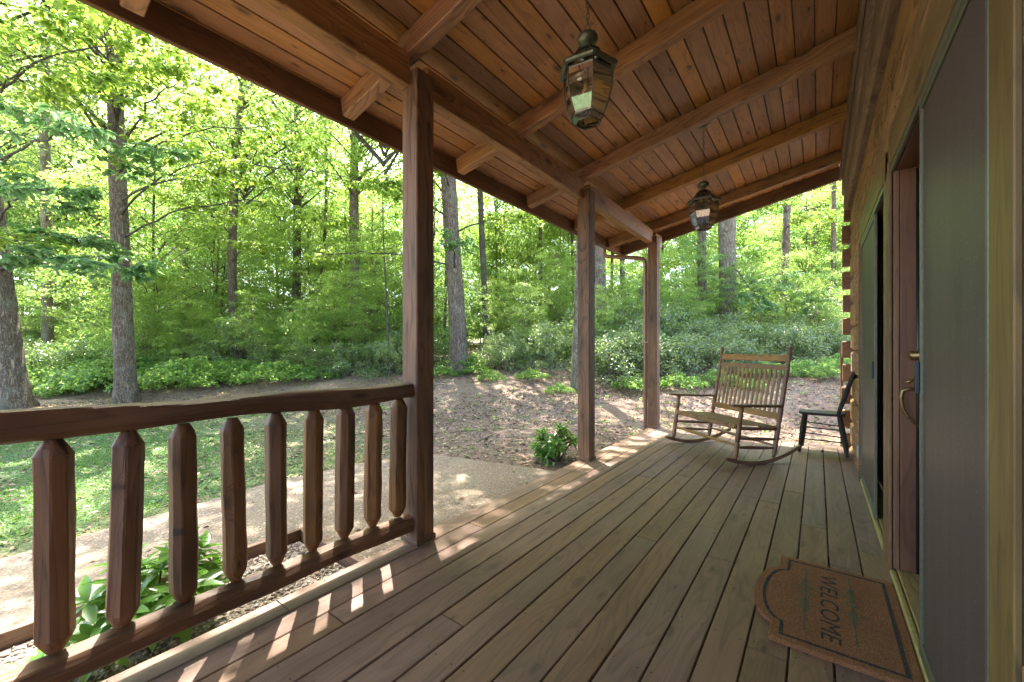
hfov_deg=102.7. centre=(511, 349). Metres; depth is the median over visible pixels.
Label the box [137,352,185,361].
shrub
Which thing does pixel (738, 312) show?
shrub
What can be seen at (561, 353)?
shrub
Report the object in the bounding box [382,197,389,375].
tree
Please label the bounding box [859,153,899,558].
patio door
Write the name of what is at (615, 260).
tree
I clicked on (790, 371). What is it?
shrub
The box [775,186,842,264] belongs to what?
tree
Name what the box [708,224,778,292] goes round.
tree
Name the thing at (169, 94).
tree
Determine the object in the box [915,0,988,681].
screen door
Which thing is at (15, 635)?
timber edging
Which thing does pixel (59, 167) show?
tree
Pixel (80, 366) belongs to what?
shrub
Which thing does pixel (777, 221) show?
tree
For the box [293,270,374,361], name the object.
sapling
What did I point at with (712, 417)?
double rocker
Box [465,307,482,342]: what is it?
sapling
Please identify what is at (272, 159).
tree
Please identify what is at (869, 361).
screen door
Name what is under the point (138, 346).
shrub
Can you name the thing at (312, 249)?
tree
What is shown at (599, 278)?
tree
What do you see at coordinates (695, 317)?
shrub
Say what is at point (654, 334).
porch post
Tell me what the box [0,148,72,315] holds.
tree
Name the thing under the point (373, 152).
tree
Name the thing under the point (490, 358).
shrub
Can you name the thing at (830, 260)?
sapling
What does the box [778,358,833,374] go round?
shrub
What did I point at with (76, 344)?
shrub
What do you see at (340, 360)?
shrub
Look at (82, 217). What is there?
tree
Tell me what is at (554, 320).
sapling
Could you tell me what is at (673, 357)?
shrub
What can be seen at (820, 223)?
tree
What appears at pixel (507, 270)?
tree
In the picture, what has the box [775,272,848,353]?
sapling
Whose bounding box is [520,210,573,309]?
tree
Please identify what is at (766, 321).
shrub
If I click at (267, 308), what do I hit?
sapling
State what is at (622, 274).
tree
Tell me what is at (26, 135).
tree
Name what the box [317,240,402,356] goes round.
sapling
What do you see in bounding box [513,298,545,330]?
sapling
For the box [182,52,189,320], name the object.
tree
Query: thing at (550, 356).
shrub
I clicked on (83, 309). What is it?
sapling
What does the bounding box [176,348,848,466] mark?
seedlings
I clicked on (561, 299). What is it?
sapling
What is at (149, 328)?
sapling
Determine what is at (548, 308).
sapling
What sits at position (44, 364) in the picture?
shrub
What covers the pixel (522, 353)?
shrub
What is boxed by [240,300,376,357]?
shrub
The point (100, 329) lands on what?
sapling
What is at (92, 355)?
shrub
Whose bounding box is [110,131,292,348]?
tree
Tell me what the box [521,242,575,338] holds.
sapling
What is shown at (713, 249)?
tree
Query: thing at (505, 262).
tree
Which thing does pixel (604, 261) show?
tree
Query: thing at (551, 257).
tree
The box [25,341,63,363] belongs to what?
shrub
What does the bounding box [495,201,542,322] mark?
tree
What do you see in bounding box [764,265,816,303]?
sapling
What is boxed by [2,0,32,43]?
tree
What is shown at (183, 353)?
shrub
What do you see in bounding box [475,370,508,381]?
shrub
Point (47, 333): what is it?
tree
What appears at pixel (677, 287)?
sapling
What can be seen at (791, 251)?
tree
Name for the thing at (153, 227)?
tree
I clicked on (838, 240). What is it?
tree
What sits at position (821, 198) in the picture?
tree
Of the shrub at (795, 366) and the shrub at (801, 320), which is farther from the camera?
the shrub at (801, 320)
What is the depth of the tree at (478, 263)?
25.56 m
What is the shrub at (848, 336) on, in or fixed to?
on the ground at (452, 391)
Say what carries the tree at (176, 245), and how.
on the ground at (452, 391)
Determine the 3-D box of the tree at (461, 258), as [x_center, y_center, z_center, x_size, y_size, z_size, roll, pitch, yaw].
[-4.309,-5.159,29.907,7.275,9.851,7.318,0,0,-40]
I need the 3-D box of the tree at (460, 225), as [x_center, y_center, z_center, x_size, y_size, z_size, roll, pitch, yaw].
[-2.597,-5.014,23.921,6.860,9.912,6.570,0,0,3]
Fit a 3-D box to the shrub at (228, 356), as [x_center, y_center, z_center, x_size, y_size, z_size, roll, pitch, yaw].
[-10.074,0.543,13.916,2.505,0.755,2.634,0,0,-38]
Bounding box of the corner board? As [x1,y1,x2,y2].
[840,345,842,446]
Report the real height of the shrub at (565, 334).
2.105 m
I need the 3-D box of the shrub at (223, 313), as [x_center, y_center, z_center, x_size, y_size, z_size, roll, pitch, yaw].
[-12.235,-0.781,18.006,4.674,2.381,4.917,0,0,11]
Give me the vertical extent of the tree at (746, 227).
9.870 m
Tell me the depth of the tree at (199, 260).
20.23 m
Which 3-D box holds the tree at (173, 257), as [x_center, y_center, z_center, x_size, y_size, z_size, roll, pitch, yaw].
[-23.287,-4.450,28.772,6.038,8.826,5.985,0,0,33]
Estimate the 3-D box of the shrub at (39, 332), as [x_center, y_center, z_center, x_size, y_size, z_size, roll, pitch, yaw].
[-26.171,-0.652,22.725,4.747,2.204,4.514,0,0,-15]
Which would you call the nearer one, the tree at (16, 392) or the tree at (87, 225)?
the tree at (16, 392)
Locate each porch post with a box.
[401,67,435,546]
[577,188,595,461]
[647,236,659,427]
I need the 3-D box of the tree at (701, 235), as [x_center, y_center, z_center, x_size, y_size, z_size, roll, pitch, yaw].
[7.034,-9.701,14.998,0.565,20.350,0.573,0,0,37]
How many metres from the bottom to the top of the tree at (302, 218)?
20.350 m
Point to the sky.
(374, 158)
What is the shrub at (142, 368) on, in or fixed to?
on the ground at (452, 391)
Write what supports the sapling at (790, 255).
on the ground at (452, 391)
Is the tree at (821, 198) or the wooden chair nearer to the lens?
the wooden chair
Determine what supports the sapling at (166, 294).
on the ground at (452, 391)
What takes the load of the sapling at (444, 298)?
on the ground at (452, 391)
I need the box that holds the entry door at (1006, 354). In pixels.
[886,0,1023,681]
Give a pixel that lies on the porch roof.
(762, 86)
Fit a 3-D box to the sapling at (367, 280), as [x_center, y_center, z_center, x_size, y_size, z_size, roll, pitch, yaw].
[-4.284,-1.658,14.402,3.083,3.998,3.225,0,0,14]
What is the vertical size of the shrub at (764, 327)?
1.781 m
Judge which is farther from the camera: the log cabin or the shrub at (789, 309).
the shrub at (789, 309)
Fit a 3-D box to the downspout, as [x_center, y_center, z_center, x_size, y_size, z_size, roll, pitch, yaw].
[1.822,-0.198,6.613,0.785,2.960,0.060,0,0,37]
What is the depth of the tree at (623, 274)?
18.93 m
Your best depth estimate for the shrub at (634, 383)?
9.56 m
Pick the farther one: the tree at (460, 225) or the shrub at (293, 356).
the tree at (460, 225)
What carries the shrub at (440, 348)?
on the ground at (452, 391)
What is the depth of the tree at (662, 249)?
24.29 m
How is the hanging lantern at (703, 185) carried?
hanging from the porch roof
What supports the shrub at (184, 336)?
on the ground at (452, 391)
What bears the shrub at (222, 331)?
on the ground at (452, 391)
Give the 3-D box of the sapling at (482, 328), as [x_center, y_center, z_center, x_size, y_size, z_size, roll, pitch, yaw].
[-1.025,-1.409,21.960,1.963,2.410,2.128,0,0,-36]
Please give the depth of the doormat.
1.81 m
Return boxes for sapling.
[15,285,80,360]
[18,304,38,326]
[28,305,75,339]
[54,277,111,337]
[61,301,105,336]
[68,261,171,354]
[87,273,197,362]
[95,290,187,366]
[140,273,222,358]
[152,298,225,364]
[172,307,225,356]
[193,269,256,316]
[211,290,286,369]
[212,290,243,311]
[225,287,280,352]
[243,289,289,321]
[263,304,318,364]
[274,299,337,370]
[281,204,382,315]
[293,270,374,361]
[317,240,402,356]
[328,200,402,321]
[328,279,399,365]
[342,243,436,353]
[363,273,402,328]
[396,260,473,356]
[438,194,538,331]
[462,192,570,329]
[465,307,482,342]
[470,308,495,343]
[471,267,540,353]
[472,279,521,339]
[475,302,504,343]
[479,203,575,321]
[496,282,556,359]
[499,210,575,316]
[502,216,616,325]
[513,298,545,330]
[514,254,574,343]
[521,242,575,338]
[530,291,568,334]
[531,268,575,336]
[564,284,625,365]
[595,260,660,356]
[613,252,682,331]
[622,279,678,325]
[660,234,742,340]
[660,276,715,352]
[662,281,696,320]
[673,249,746,312]
[686,265,754,343]
[709,258,794,345]
[740,248,832,346]
[741,287,792,338]
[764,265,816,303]
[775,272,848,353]
[793,250,849,340]
[801,256,849,310]
[808,262,841,298]
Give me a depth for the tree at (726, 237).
13.79 m
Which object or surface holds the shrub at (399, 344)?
on the ground at (452, 391)
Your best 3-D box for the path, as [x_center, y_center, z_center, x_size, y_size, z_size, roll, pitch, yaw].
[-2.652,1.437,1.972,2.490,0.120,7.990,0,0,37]
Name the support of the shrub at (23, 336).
on the ground at (452, 391)
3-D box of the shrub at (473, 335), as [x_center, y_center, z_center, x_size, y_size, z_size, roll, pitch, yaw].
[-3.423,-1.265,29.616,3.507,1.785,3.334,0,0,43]
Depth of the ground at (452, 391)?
8.18 m
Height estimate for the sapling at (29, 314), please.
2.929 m
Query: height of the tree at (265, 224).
13.253 m
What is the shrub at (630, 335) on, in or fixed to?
on the ground at (452, 391)
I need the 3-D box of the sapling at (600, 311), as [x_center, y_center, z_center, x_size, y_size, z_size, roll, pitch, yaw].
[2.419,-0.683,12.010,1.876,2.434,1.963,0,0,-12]
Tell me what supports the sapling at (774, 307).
on the ground at (452, 391)
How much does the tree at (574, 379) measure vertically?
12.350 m
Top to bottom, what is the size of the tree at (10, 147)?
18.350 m
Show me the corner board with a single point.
(841, 363)
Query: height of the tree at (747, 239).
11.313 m
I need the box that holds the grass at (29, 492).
[0,381,442,551]
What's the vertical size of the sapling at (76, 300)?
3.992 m
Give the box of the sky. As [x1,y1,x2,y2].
[0,0,836,340]
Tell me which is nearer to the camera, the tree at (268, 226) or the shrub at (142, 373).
the shrub at (142, 373)
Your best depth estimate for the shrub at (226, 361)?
13.12 m
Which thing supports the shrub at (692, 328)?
on the ground at (452, 391)
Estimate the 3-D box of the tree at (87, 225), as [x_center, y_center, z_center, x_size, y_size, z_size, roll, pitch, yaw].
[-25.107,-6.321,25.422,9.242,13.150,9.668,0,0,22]
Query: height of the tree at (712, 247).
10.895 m
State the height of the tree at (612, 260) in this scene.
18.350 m
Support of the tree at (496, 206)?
on the ground at (452, 391)
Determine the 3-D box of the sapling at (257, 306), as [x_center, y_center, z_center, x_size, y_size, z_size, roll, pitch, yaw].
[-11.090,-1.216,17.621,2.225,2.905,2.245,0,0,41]
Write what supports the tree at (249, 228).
on the ground at (452, 391)
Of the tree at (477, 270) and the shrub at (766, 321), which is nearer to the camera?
the shrub at (766, 321)
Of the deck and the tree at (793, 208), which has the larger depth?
the tree at (793, 208)
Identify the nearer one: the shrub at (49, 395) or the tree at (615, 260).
the shrub at (49, 395)
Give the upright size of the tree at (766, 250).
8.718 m
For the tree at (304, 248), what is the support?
on the ground at (452, 391)
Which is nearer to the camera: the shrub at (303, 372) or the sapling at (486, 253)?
the shrub at (303, 372)
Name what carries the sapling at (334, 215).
on the ground at (452, 391)
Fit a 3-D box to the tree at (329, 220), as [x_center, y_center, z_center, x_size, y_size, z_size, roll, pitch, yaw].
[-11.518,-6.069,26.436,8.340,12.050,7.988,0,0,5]
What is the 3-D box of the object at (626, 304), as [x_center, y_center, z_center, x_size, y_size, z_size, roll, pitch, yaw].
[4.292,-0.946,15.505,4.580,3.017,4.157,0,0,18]
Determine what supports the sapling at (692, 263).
on the ground at (452, 391)
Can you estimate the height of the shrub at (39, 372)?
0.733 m
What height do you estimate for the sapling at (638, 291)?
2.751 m
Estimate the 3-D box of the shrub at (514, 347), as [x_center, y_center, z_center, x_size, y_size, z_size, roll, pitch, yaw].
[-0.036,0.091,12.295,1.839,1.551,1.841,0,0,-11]
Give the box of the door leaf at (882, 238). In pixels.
[881,238,882,486]
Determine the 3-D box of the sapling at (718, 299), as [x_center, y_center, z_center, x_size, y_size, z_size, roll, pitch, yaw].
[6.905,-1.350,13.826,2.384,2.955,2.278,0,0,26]
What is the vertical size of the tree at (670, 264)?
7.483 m
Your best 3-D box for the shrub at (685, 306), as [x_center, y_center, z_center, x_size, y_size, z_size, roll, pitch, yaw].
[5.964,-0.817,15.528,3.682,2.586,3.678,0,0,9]
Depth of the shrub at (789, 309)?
14.39 m
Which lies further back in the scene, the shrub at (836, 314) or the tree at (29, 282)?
the tree at (29, 282)
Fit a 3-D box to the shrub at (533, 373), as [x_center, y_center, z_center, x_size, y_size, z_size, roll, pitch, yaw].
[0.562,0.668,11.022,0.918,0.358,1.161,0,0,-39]
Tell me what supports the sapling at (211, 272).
on the ground at (452, 391)
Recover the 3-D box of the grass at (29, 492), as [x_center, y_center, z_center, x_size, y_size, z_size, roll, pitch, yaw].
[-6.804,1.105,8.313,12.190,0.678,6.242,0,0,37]
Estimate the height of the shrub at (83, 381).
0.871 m
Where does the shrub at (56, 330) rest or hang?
on the ground at (452, 391)
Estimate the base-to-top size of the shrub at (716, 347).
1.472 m
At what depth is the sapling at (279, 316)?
14.23 m
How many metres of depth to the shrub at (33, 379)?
12.58 m
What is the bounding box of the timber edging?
[0,528,363,650]
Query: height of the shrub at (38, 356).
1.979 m
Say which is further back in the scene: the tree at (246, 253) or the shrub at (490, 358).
the tree at (246, 253)
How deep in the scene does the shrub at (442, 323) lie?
18.15 m
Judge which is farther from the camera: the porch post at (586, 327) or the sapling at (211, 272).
the sapling at (211, 272)
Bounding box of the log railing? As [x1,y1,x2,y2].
[0,382,414,681]
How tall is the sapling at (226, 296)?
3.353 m
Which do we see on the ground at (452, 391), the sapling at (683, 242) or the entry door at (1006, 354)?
the sapling at (683, 242)
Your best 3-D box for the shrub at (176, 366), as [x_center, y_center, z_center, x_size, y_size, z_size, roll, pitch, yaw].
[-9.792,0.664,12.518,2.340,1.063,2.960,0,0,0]
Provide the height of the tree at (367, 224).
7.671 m
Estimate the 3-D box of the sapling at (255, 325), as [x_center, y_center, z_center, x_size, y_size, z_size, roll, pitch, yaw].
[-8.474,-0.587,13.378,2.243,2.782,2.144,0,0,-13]
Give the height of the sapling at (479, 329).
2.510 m
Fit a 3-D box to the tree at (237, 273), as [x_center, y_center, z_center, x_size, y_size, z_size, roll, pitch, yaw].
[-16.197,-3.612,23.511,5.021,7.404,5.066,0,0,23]
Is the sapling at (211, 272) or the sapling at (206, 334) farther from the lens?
the sapling at (211, 272)
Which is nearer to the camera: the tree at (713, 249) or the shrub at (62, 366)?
the shrub at (62, 366)
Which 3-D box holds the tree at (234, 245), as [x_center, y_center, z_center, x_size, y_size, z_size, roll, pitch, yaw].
[-10.964,-9.373,16.825,9.790,20.350,9.040,0,0,-36]
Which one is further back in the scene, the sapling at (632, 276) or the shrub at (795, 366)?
the sapling at (632, 276)
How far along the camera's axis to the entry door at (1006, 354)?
0.91 m
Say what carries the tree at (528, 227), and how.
on the ground at (452, 391)
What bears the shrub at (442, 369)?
on the ground at (452, 391)
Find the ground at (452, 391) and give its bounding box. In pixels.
[0,341,883,681]
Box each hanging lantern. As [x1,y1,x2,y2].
[559,0,617,129]
[686,122,720,231]
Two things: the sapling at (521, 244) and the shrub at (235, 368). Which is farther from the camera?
the sapling at (521, 244)
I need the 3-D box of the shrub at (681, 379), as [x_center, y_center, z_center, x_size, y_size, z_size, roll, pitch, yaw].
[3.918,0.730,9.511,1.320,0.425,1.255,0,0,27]
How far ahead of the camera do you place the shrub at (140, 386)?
11.95 m
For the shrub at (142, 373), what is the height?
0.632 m
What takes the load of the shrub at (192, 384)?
on the ground at (452, 391)
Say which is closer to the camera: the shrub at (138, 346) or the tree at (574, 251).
the shrub at (138, 346)
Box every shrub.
[20,319,76,347]
[22,331,41,353]
[23,316,86,346]
[23,337,74,369]
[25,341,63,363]
[26,365,39,379]
[28,359,65,369]
[28,372,62,393]
[29,330,169,362]
[29,367,66,380]
[30,361,69,371]
[30,378,97,398]
[32,338,111,369]
[33,366,147,396]
[35,373,102,390]
[38,361,111,383]
[41,359,90,375]
[47,359,105,375]
[54,347,139,368]
[56,324,143,343]
[65,356,152,385]
[91,351,186,371]
[96,335,154,362]
[136,318,227,354]
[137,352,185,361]
[137,355,236,389]
[137,359,197,375]
[137,361,163,372]
[137,367,178,384]
[137,371,195,390]
[153,306,290,358]
[163,323,242,360]
[173,354,235,373]
[177,373,249,387]
[189,305,272,366]
[193,358,249,376]
[202,359,279,380]
[229,360,319,385]
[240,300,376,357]
[246,338,300,369]
[271,364,342,381]
[279,338,343,378]
[302,342,365,378]
[323,337,398,378]
[339,310,402,349]
[352,338,402,381]
[369,327,440,370]
[372,318,473,348]
[434,340,448,364]
[434,351,490,366]
[434,365,460,377]
[459,363,493,374]
[467,328,482,340]
[474,334,521,368]
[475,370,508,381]
[479,326,542,374]
[484,338,546,361]
[496,319,566,364]
[514,368,550,379]
[519,317,572,373]
[533,340,571,360]
[543,382,577,393]
[546,309,603,361]
[555,303,641,363]
[565,330,661,391]
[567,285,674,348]
[595,300,692,360]
[595,318,684,377]
[611,375,642,392]
[617,330,703,378]
[626,297,717,329]
[628,308,729,372]
[660,371,710,391]
[662,329,746,376]
[670,301,715,346]
[681,311,771,361]
[682,290,778,346]
[692,368,743,385]
[705,328,770,371]
[720,309,803,359]
[734,379,769,389]
[737,304,805,353]
[737,318,832,365]
[740,361,798,377]
[756,294,850,349]
[769,310,845,357]
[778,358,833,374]
[783,320,850,358]
[790,287,849,332]
[795,363,839,380]
[805,303,849,347]
[815,353,850,370]
[818,334,850,359]
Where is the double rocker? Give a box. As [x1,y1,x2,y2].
[665,346,799,464]
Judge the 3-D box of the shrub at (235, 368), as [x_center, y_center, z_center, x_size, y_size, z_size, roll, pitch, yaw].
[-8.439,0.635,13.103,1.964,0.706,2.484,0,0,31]
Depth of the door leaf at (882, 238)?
3.44 m
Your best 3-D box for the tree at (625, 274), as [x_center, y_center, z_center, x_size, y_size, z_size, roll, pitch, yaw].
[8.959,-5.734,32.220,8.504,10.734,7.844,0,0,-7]
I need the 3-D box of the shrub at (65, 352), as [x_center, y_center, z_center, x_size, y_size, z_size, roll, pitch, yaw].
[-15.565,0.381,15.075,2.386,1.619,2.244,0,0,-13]
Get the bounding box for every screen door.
[861,213,877,518]
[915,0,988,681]
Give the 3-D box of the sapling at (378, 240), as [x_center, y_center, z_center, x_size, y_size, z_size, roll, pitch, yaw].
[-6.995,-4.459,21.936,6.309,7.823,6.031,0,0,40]
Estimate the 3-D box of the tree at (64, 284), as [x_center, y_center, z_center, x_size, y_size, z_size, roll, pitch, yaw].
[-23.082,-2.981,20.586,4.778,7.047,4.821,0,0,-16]
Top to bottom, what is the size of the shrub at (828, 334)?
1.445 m
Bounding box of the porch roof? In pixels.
[77,0,858,254]
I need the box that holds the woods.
[0,0,840,342]
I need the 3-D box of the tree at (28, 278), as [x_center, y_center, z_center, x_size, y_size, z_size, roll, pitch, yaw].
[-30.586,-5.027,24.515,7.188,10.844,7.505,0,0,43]
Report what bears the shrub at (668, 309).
on the ground at (452, 391)
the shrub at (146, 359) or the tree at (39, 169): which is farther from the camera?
the tree at (39, 169)
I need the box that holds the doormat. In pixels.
[754,555,924,681]
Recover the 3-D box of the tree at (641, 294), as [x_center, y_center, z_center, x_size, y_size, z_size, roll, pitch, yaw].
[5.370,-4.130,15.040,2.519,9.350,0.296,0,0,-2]
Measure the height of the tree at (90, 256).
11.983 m
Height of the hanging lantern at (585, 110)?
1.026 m
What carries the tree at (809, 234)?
on the ground at (452, 391)
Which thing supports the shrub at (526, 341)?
on the ground at (452, 391)
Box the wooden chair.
[798,371,855,457]
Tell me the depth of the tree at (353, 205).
16.46 m
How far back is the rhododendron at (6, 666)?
1.62 m
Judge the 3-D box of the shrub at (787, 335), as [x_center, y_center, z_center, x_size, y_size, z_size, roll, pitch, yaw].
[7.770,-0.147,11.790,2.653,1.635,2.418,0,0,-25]
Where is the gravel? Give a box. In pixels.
[0,542,340,681]
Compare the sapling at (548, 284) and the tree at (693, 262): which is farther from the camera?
the tree at (693, 262)
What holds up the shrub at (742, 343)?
on the ground at (452, 391)
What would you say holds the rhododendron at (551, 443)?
on the ground at (452, 391)
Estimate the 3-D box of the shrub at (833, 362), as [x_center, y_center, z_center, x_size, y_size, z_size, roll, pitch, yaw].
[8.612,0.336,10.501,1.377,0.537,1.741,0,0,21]
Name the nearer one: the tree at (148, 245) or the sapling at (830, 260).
the sapling at (830, 260)
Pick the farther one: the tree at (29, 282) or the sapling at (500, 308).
the tree at (29, 282)
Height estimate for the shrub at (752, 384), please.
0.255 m
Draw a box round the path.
[0,454,553,629]
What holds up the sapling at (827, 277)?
on the ground at (452, 391)
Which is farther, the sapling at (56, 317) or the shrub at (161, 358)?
the sapling at (56, 317)
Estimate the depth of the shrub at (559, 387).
9.67 m
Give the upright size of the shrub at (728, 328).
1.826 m
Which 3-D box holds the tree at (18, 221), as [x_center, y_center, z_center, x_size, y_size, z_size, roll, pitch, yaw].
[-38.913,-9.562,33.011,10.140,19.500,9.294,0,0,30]
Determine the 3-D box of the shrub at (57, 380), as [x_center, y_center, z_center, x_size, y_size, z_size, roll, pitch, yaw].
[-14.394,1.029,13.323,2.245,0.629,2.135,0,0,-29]
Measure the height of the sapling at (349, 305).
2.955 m
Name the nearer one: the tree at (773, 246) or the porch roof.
the porch roof
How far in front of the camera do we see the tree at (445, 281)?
17.57 m
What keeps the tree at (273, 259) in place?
on the ground at (452, 391)
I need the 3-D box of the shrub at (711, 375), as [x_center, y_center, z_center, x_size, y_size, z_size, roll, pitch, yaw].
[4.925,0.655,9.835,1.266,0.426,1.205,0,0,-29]
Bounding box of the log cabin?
[839,0,1023,681]
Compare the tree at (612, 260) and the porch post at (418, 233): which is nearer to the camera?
the porch post at (418, 233)
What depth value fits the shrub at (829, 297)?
15.33 m
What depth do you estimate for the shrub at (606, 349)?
10.11 m
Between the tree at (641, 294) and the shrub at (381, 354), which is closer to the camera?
the shrub at (381, 354)
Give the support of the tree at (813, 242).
on the ground at (452, 391)
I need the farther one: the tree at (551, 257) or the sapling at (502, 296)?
the tree at (551, 257)
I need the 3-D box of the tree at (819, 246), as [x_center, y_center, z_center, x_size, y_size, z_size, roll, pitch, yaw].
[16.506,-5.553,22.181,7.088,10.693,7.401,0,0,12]
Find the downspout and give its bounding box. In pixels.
[602,249,647,429]
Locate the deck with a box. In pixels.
[101,427,923,681]
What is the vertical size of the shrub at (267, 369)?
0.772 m
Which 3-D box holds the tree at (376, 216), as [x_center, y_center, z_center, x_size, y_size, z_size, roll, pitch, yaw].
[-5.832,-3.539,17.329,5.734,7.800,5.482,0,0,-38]
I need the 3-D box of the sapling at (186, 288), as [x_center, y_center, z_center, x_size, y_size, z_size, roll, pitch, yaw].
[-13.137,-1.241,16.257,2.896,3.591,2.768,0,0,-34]
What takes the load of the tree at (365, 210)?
on the ground at (452, 391)
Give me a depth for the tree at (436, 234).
22.96 m
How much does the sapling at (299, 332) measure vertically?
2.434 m
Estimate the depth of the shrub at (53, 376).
12.69 m
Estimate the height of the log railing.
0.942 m
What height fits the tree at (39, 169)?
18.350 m
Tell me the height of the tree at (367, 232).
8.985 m
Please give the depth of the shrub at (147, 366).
13.49 m
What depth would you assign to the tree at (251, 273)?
30.30 m
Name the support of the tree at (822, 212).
on the ground at (452, 391)
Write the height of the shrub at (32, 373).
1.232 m
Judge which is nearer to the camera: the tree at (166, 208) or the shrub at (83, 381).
the shrub at (83, 381)
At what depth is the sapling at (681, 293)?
12.79 m
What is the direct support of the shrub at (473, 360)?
on the ground at (452, 391)
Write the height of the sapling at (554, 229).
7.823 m
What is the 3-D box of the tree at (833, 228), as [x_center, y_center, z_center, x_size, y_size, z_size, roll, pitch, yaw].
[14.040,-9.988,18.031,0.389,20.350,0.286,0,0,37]
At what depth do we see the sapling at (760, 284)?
13.14 m
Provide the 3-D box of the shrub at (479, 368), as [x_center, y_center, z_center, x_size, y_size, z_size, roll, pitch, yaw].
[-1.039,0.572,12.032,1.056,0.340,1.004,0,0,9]
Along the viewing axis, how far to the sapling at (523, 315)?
13.07 m
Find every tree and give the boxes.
[0,0,106,222]
[0,0,107,346]
[0,0,194,333]
[0,0,218,409]
[0,0,400,403]
[0,1,153,322]
[0,57,86,231]
[0,95,90,255]
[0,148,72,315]
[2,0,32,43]
[5,208,40,306]
[6,138,179,321]
[6,186,80,327]
[8,213,110,340]
[11,124,81,316]
[12,206,82,324]
[17,121,265,354]
[26,191,166,319]
[28,123,250,335]
[34,139,223,333]
[52,193,178,326]
[98,36,350,359]
[108,185,240,307]
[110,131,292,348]
[130,58,290,273]
[130,199,216,267]
[133,231,221,305]
[145,41,378,347]
[162,223,276,323]
[166,191,259,297]
[173,188,302,320]
[176,225,274,321]
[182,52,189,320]
[199,81,343,305]
[205,225,288,317]
[206,72,346,302]
[222,180,343,324]
[230,100,401,319]
[236,78,438,353]
[237,213,333,322]
[243,82,402,177]
[254,215,349,327]
[266,162,395,302]
[272,223,367,310]
[282,169,548,374]
[287,190,401,346]
[301,167,438,340]
[302,165,441,313]
[313,122,327,348]
[324,192,402,318]
[342,177,470,320]
[360,167,494,335]
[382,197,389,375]
[387,148,465,345]
[398,225,469,326]
[434,182,524,330]
[435,213,498,329]
[438,177,529,331]
[440,209,521,344]
[462,231,537,314]
[463,230,538,330]
[466,210,533,308]
[475,188,561,241]
[477,189,489,352]
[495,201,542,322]
[508,221,619,304]
[509,220,611,324]
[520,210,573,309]
[569,236,577,391]
[595,245,603,344]
[603,257,605,303]
[606,232,695,311]
[606,242,692,302]
[606,249,668,295]
[610,252,613,307]
[620,259,625,293]
[621,259,622,298]
[629,224,718,307]
[633,254,647,326]
[643,233,692,299]
[645,212,807,307]
[647,215,756,303]
[660,213,754,286]
[671,197,821,309]
[674,207,801,287]
[697,231,707,318]
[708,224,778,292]
[718,217,781,344]
[736,181,848,308]
[736,213,828,308]
[737,215,828,290]
[741,190,829,256]
[742,185,849,296]
[746,221,837,289]
[748,196,843,328]
[767,192,849,298]
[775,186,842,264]
[780,180,847,241]
[791,185,849,297]
[792,181,842,271]
[799,216,849,305]
[811,189,815,288]
[831,182,835,299]
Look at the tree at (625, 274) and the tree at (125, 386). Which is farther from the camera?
the tree at (625, 274)
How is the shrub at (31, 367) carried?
on the ground at (452, 391)
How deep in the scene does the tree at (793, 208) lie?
19.44 m
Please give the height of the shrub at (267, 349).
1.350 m
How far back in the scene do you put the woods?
33.58 m
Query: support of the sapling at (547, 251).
on the ground at (452, 391)
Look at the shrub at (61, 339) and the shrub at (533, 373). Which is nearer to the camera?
the shrub at (533, 373)
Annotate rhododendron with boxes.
[0,642,73,681]
[67,526,242,681]
[528,422,577,462]
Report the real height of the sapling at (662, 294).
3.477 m
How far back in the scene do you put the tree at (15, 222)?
22.89 m
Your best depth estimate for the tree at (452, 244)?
12.30 m
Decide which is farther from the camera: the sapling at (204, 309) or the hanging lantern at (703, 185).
the sapling at (204, 309)
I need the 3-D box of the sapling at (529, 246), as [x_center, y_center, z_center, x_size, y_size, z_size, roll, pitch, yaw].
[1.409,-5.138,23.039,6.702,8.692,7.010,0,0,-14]
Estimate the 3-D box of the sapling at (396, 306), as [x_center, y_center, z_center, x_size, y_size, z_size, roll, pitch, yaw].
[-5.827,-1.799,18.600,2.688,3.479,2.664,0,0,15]
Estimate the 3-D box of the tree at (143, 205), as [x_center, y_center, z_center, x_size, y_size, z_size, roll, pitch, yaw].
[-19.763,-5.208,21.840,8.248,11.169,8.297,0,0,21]
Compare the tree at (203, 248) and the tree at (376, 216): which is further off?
the tree at (203, 248)
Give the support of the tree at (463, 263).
on the ground at (452, 391)
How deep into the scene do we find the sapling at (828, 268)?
13.62 m
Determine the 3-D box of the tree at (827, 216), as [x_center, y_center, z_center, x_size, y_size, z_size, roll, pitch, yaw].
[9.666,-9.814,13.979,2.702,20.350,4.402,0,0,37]
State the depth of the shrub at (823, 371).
9.67 m
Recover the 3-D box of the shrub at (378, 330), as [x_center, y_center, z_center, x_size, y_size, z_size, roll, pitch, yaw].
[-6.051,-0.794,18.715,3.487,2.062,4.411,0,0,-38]
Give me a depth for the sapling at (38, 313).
16.27 m
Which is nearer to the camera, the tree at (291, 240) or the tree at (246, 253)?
the tree at (291, 240)
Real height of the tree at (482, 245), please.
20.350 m
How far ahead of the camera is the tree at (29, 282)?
31.13 m
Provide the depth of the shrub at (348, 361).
12.54 m
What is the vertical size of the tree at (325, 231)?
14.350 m
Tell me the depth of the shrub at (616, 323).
12.86 m
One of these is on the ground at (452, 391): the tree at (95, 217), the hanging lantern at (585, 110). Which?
the tree at (95, 217)
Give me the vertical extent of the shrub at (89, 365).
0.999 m

